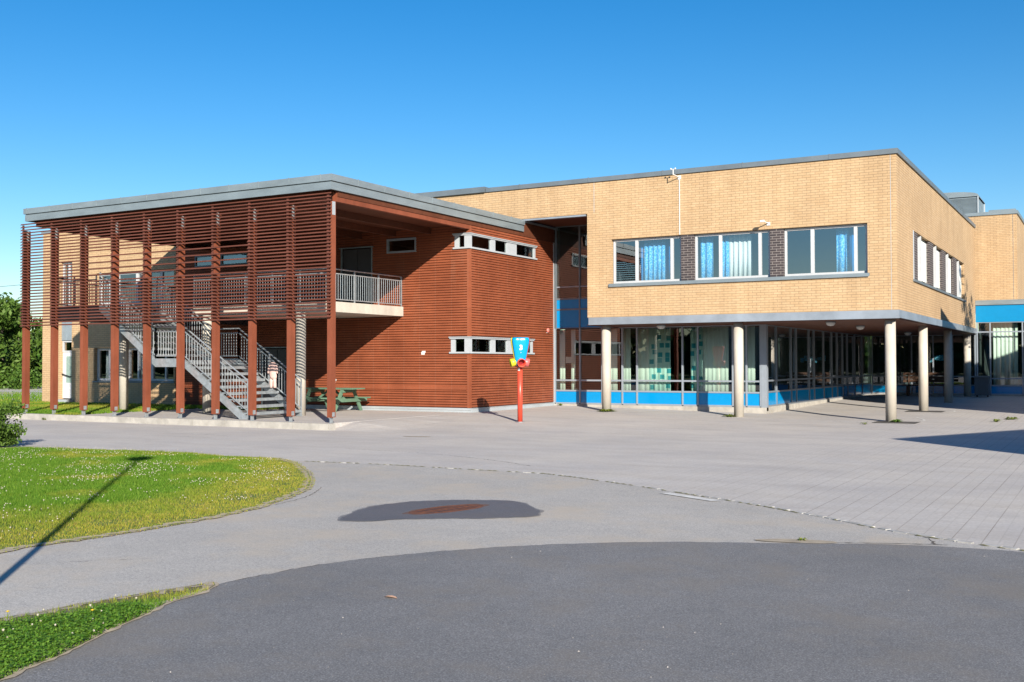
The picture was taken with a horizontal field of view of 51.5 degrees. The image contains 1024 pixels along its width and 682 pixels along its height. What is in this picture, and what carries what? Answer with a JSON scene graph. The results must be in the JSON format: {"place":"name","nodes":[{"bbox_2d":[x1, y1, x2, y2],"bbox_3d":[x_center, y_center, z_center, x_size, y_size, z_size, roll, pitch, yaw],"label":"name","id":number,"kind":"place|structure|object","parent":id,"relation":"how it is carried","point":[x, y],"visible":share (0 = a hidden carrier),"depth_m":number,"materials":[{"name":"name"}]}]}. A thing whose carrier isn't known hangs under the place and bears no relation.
{"place":"outdoors","nodes":[
{"label":"outdoors","id":0,"kind":"place"},
{"bbox_2d":[0,582,214,678],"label":"verge","id":1,"kind":"structure","parent":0,"point":[119,601],"depth_m":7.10,"materials":[{"name":"green plant"}]},
{"bbox_2d":[0,582,218,680],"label":"dirt fringe","id":2,"kind":"object","parent":1,"relation":"on","point":[16,673],"visible":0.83,"depth_m":6.48,"materials":[{"name":"soil"}]},
{"bbox_2d":[0,446,289,676],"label":"clover","id":3,"kind":"object","parent":1,"relation":"on","point":[26,629],"depth_m":6.51,"materials":[{"name":"green plant"}]},
{"bbox_2d":[0,446,314,551],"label":"lawn","id":4,"kind":"structure","parent":0,"point":[140,517],"depth_m":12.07,"materials":[{"name":"plant"}]},
{"bbox_2d":[0,397,26,446],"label":"bush","id":5,"kind":"object","parent":4,"relation":"on","point":[8,435],"visible":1,"depth_m":21.23,"materials":[{"name":"green plant"}]},
{"bbox_2d":[0,458,313,552],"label":"dirt fringe","id":6,"kind":"object","parent":4,"relation":"on","point":[164,524],"visible":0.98,"depth_m":11.13,"materials":[{"name":"brown soil"}]},
{"bbox_2d":[85,409,444,427],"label":"canopy floor","id":7,"kind":"structure","parent":0,"point":[340,419],"depth_m":30.56,"materials":[{"name":"grey concrete"}]},
{"bbox_2d":[99,272,301,419],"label":"metal staircase","id":8,"kind":"structure","parent":7,"relation":"on","point":[234,364],"depth_m":30.69,"materials":[{"name":"metal"}]},
{"bbox_2d":[267,362,277,387],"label":"child overalls","id":9,"kind":"object","parent":8,"relation":"hanging from","point":[272,370],"visible":1,"depth_m":30.97,"materials":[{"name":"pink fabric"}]},
{"bbox_2d":[306,387,370,410],"bbox_3d":[-5.766,1.880,33.950,2.100,0.770,1.840,-1,-1,30],"label":"picnic table","id":10,"kind":"object","parent":7,"relation":"on","point":[356,398],"visible":0.69,"depth_m":33.91,"materials":[{"name":"green paint"}]},
{"bbox_2d":[0,542,1023,681],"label":"asphalt yard","id":11,"kind":"structure","parent":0,"point":[448,619],"depth_m":6.79,"materials":[{"name":"grey asphalt"}]},
{"bbox_2d":[225,550,444,582],"bbox_3d":[-1.424,1.834,8.750,2.121,0.001,0.182,1,-2,-41],"label":"crack","id":12,"kind":"object","parent":11,"relation":"on","point":[307,566],"visible":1,"depth_m":8.53,"materials":[{"name":"grey asphalt"}]},
{"bbox_2d":[48,523,1010,681],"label":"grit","id":13,"kind":"object","parent":11,"relation":"on","point":[555,579],"visible":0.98,"depth_m":7.05,"materials":[{"name":"grey gravel"}]},
{"bbox_2d":[0,385,1023,549],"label":"paved plaza","id":14,"kind":"structure","parent":0,"point":[958,474],"depth_m":20.80,"materials":[{"name":"grey concrete"}]},
{"bbox_2d":[19,173,561,422],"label":"timber clad wing","id":15,"kind":"structure","parent":14,"relation":"on","point":[374,290],"depth_m":32.85,"materials":[{"name":"brown wood"}]},
{"bbox_2d":[195,252,247,266],"bbox_3d":[-10.252,-2.804,37.969,2.550,0.600,0.459,-1,-1,30],"label":"window","id":16,"kind":"structure","parent":15,"relation":"in","point":[235,255],"depth_m":37.90,"materials":[{"name":"glass"}]},
{"bbox_2d":[259,347,286,407],"bbox_3d":[-8.074,1.246,36.424,1.400,2.085,0.180,-1,-1,30],"label":"double door","id":17,"kind":"structure","parent":15,"relation":"in","point":[281,354],"depth_m":36.45,"materials":[{"name":"metal"}]},
{"bbox_2d":[339,246,372,303],"bbox_3d":[-5.077,-2.067,34.790,1.370,2.005,0.180,-1,-1,30],"label":"double door","id":18,"kind":"structure","parent":15,"relation":"in","point":[358,259],"depth_m":34.81,"materials":[{"name":"glass"}]},
{"bbox_2d":[387,237,416,253],"bbox_3d":[-3.520,-3.047,33.931,1.150,0.460,0.070,-1,-1,30],"label":"window","id":19,"kind":"structure","parent":15,"relation":"in","point":[413,238],"depth_m":33.89,"materials":[{"name":"grey glass"}]},
{"bbox_2d":[448,336,534,353],"bbox_3d":[-0.591,0.160,34.502,0.800,0.520,4.170,-1,-1,30],"label":"window","id":20,"kind":"structure","parent":15,"relation":"in","point":[467,339],"depth_m":33.42,"materials":[{"name":"white glass"}]},
{"bbox_2d":[452,232,537,259],"bbox_3d":[-0.487,-3.048,34.624,0.660,0.480,4.370,-1,-1,30],"label":"window","id":21,"kind":"structure","parent":15,"relation":"in","point":[510,246],"depth_m":33.82,"materials":[{"name":"white glass"}]},
{"bbox_2d":[509,337,529,421],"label":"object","id":22,"kind":"object","parent":14,"relation":"on","point":[520,348],"visible":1,"depth_m":28.61,"materials":[{"name":"metal"}]},
{"bbox_2d":[600,409,614,411],"bbox_3d":[3.002,2.218,34.030,0.678,0.090,0.680,1,-1,-30],"label":"weed","id":23,"kind":"object","parent":14,"relation":"on","point":[605,410],"visible":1,"depth_m":33.89,"materials":[{"name":"green plant"}]},
{"bbox_2d":[872,421,918,423],"bbox_3d":[10.696,2.261,29.565,1.150,0.001,0.950,-1,-1,30],"label":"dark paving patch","id":24,"kind":"object","parent":14,"relation":"on","point":[894,422],"visible":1,"depth_m":29.43,"materials":[{"name":"grey concrete"}]},
{"bbox_2d":[901,373,943,395],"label":"wooden bench","id":25,"kind":"object","parent":14,"relation":"on","point":[908,378],"visible":0.53,"depth_m":46.04,"materials":[{"name":"brown wood"}]},
{"bbox_2d":[908,410,943,411],"bbox_3d":[13.523,2.293,34.745,1.150,0.001,0.950,-1,-1,30],"label":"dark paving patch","id":26,"kind":"object","parent":14,"relation":"on","point":[924,411],"visible":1,"depth_m":34.47,"materials":[{"name":"grey concrete"}]},
{"bbox_2d":[973,376,990,396],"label":"waste container","id":27,"kind":"object","parent":14,"relation":"on","point":[981,385],"visible":1,"depth_m":44.38,"materials":[{"name":"grey plastic"}]},
{"bbox_2d":[975,299,1023,394],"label":"glazed wing","id":28,"kind":"structure","parent":14,"relation":"on","point":[1001,342],"depth_m":45.81,"materials":[{"name":"blue glass"}]},
{"bbox_2d":[964,208,1023,313],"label":"brick tower","id":29,"kind":"structure","parent":28,"relation":"on","point":[999,254],"depth_m":46.15,"materials":[{"name":"brick"}]},
{"bbox_2d":[944,192,984,212],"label":"roof ventilation unit","id":30,"kind":"object","parent":29,"relation":"on","point":[967,202],"visible":0.3,"depth_m":48.46,"materials":[{"name":"metal"}]},
{"bbox_2d":[1002,416,1017,419],"bbox_3d":[14.223,2.203,30.359,0.509,0.087,0.569,-1,-1,30],"label":"weed","id":31,"kind":"object","parent":14,"relation":"on","point":[1009,418],"visible":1,"depth_m":30.32,"materials":[{"name":"green plant"}]},
{"bbox_2d":[0,461,1023,617],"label":"asphalt path","id":32,"kind":"structure","parent":0,"point":[308,530],"depth_m":10.40,"materials":[{"name":"grey asphalt"}]},
{"bbox_2d":[2,584,211,620],"bbox_3d":[-2.778,1.800,7.382,0.207,0.006,1.506,-1,-2,44],"label":"dirt fringe","id":33,"kind":"object","parent":32,"relation":"on","point":[120,597],"visible":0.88,"depth_m":7.25,"materials":[{"name":"brown soil"}]},
{"bbox_2d":[337,499,543,521],"bbox_3d":[-0.813,1.906,12.043,2.276,0.001,1.648,0,-1,-8],"label":"damp asphalt patch","id":34,"kind":"object","parent":32,"relation":"on","point":[539,513],"visible":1,"depth_m":11.57,"materials":[{"name":"grey asphalt"}]},
{"bbox_2d":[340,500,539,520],"bbox_3d":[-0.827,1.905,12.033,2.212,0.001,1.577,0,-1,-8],"label":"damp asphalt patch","id":35,"kind":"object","parent":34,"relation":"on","point":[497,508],"visible":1,"depth_m":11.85,"materials":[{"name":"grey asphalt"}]},
{"bbox_2d":[402,504,487,514],"bbox_3d":[-0.736,1.902,12.043,0.424,0.004,1.060,-1,-2,44],"label":"reddish-brown dirt stain","id":36,"kind":"object","parent":32,"relation":"on","point":[450,508],"visible":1,"depth_m":12.00,"materials":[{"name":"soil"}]},
{"bbox_2d":[312,461,1023,550],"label":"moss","id":37,"kind":"object","parent":32,"relation":"on","point":[642,486],"visible":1,"depth_m":14.43,"materials":[{"name":"green plant"}]},
{"bbox_2d":[316,461,1023,549],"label":"stone edging","id":38,"kind":"object","parent":32,"relation":"on","point":[929,536],"visible":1,"depth_m":11.08,"materials":[{"name":"stone"}]},
{"bbox_2d":[662,493,720,500],"bbox_3d":[2.189,1.918,13.089,0.144,0.001,0.981,1,-1,-32],"label":"painted line","id":39,"kind":"object","parent":32,"relation":"on","point":[688,496],"visible":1,"depth_m":13.05,"materials":[{"name":"white paint"}]},
{"bbox_2d":[754,539,836,542],"bbox_3d":[2.619,1.846,9.817,0.742,0.001,0.202,0,-1,16],"label":"dirt patch","id":40,"kind":"object","parent":32,"relation":"on","point":[798,541],"visible":1,"depth_m":9.83,"materials":[{"name":"brown soil"}]},
{"bbox_2d":[0,0,1023,330],"label":"sky","id":41,"kind":"structure","parent":0,"point":[100,99],"materials":[{"name":"blue"}]},
{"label":"lawn","id":42,"kind":"structure","parent":0,"visible":0},
{"bbox_2d":[5,345,19,358],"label":"broadleaf tree","id":43,"kind":"object","parent":42,"relation":"on","point":[8,350],"visible":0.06,"depth_m":67.24,"materials":[{"name":"green plant"}]},
{"bbox_2d":[0,365,41,388],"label":"undergrowth","id":44,"kind":"object","parent":42,"relation":"on","point":[14,380],"visible":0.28,"depth_m":61.24,"materials":[{"name":"green plant"}]},
{"bbox_2d":[0,384,41,402],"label":"lawn grass","id":45,"kind":"structure","parent":42,"relation":"on","point":[19,396],"depth_m":47.82,"materials":[{"name":"green plant"}]},
{"bbox_2d":[0,292,42,387],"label":"broadleaf tree","id":46,"kind":"object","parent":42,"relation":"on","point":[10,312],"visible":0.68,"depth_m":63.13,"materials":[{"name":"green plant"}]},
{"bbox_2d":[1,329,41,384],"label":"broadleaf tree","id":47,"kind":"object","parent":42,"relation":"on","point":[14,344],"visible":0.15,"depth_m":72.73,"materials":[{"name":"green plant"}]},
{"bbox_2d":[30,317,42,371],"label":"broadleaf tree","id":48,"kind":"object","parent":42,"relation":"on","point":[39,344],"depth_m":70.02,"materials":[{"name":"green plant"}]},
{"bbox_2d":[31,326,42,369],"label":"broadleaf tree","id":49,"kind":"object","parent":42,"relation":"on","point":[37,354],"visible":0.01,"depth_m":64.21,"materials":[{"name":"green plant"}]},
{"bbox_2d":[0,400,284,414],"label":"lawn grass","id":50,"kind":"structure","parent":42,"relation":"on","point":[65,408],"depth_m":35.62,"materials":[{"name":"green plant"}]},
{"label":"ground","id":51,"kind":"structure","parent":0,"visible":0},
{"bbox_2d":[41,231,176,404],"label":"brick wing","id":52,"kind":"structure","parent":51,"relation":"on","point":[163,385],"depth_m":41.07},
{"bbox_2d":[62,341,71,351],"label":"window","id":53,"kind":"structure","parent":52,"relation":"in","point":[63,348],"depth_m":42.04,"materials":[{"name":"white glass"}]},
{"bbox_2d":[62,352,71,397],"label":"door","id":54,"kind":"structure","parent":52,"relation":"in","point":[67,356],"depth_m":41.94,"materials":[{"name":"white glass"}]},
{"bbox_2d":[63,262,71,304],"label":"window","id":55,"kind":"structure","parent":52,"relation":"in","point":[66,262],"depth_m":41.98,"materials":[{"name":"white glass"}]},
{"bbox_2d":[92,348,110,382],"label":"window","id":56,"kind":"structure","parent":52,"relation":"in","point":[108,350],"depth_m":41.05,"materials":[{"name":"grey glass"}]},
{"bbox_2d":[101,271,174,305],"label":"window","id":57,"kind":"structure","parent":52,"relation":"in","point":[161,272],"depth_m":40.05,"materials":[{"name":"grey glass"}]},
{"bbox_2d":[129,347,174,382],"bbox_3d":[-13.358,0.921,39.693,2.670,1.360,0.592,-1,-1,30],"label":"window","id":58,"kind":"structure","parent":52,"relation":"in","point":[139,379],"depth_m":39.93,"materials":[{"name":"grey glass"}]},
{"bbox_2d":[6,413,334,430],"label":"kerb","id":59,"kind":"structure","parent":51,"relation":"on","point":[231,423],"depth_m":29.05,"materials":[{"name":"concrete"}]},
{"bbox_2d":[415,148,1023,421],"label":"brick school building","id":60,"kind":"structure","parent":51,"relation":"on","point":[735,295],"depth_m":34.04,"materials":[{"name":"brick"}]},
{"bbox_2d":[613,236,680,283],"bbox_3d":[4.356,-2.486,33.604,2.315,1.510,0.408,-1,-1,30],"label":"window","id":61,"kind":"structure","parent":60,"relation":"in","point":[656,253],"depth_m":33.60,"materials":[{"name":"white glass"}]},
{"bbox_2d":[656,325,665,328],"bbox_3d":[4.748,-0.448,33.833,0.300,0.135,0.300,-1,-1,30],"label":"ceiling lamp","id":62,"kind":"object","parent":60,"relation":"attached to","point":[660,326],"visible":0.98,"depth_m":33.74,"materials":[{"name":"glass"}]},
{"bbox_2d":[679,180,679,234],"bbox_3d":[5.173,-4.133,32.792,0.024,1.705,0.019,-1,-1,30],"label":"cable conduit","id":63,"kind":"object","parent":60,"relation":"attached to","point":[679,207],"visible":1,"depth_m":32.78,"materials":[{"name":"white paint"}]},
{"bbox_2d":[695,230,769,279],"bbox_3d":[6.746,-2.521,32.239,2.340,1.510,0.396,-1,-1,30],"label":"window","id":64,"kind":"structure","parent":60,"relation":"in","point":[735,248],"depth_m":32.36,"materials":[{"name":"white glass"}]},
{"bbox_2d":[785,224,867,275],"bbox_3d":[9.162,-2.556,30.875,2.370,1.510,0.408,-1,-1,30],"label":"window","id":65,"kind":"structure","parent":60,"relation":"in","point":[846,235],"depth_m":30.73,"materials":[{"name":"white glass"}]},
{"bbox_2d":[825,321,835,325],"bbox_3d":[9.437,-0.510,31.459,0.300,0.135,0.300,-1,-1,30],"label":"ceiling lamp","id":66,"kind":"object","parent":60,"relation":"attached to","point":[830,323],"visible":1,"depth_m":31.36,"materials":[{"name":"glass"}]},
{"bbox_2d":[855,325,864,329],"bbox_3d":[11.447,-0.439,34.916,0.300,0.135,0.300,-1,-1,30],"label":"ceiling lamp","id":67,"kind":"object","parent":60,"relation":"attached to","point":[859,327],"visible":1,"depth_m":34.81,"materials":[{"name":"glass"}]},
{"bbox_2d":[917,236,926,282],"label":"window","id":68,"kind":"structure","parent":60,"relation":"in","point":[921,244],"depth_m":34.03,"materials":[{"name":"white glass"}]},
{"bbox_2d":[933,246,939,288],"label":"window","id":69,"kind":"structure","parent":60,"relation":"in","point":[936,274],"depth_m":36.27,"materials":[{"name":"white glass"}]},
{"bbox_2d":[946,254,950,292],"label":"window","id":70,"kind":"structure","parent":60,"relation":"in","point":[948,261],"depth_m":38.88,"materials":[{"name":"white glass"}]},
{"bbox_2d":[957,261,960,297],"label":"window","id":71,"kind":"structure","parent":60,"relation":"in","point":[958,264],"depth_m":41.51,"materials":[{"name":"white glass"}]}
]}

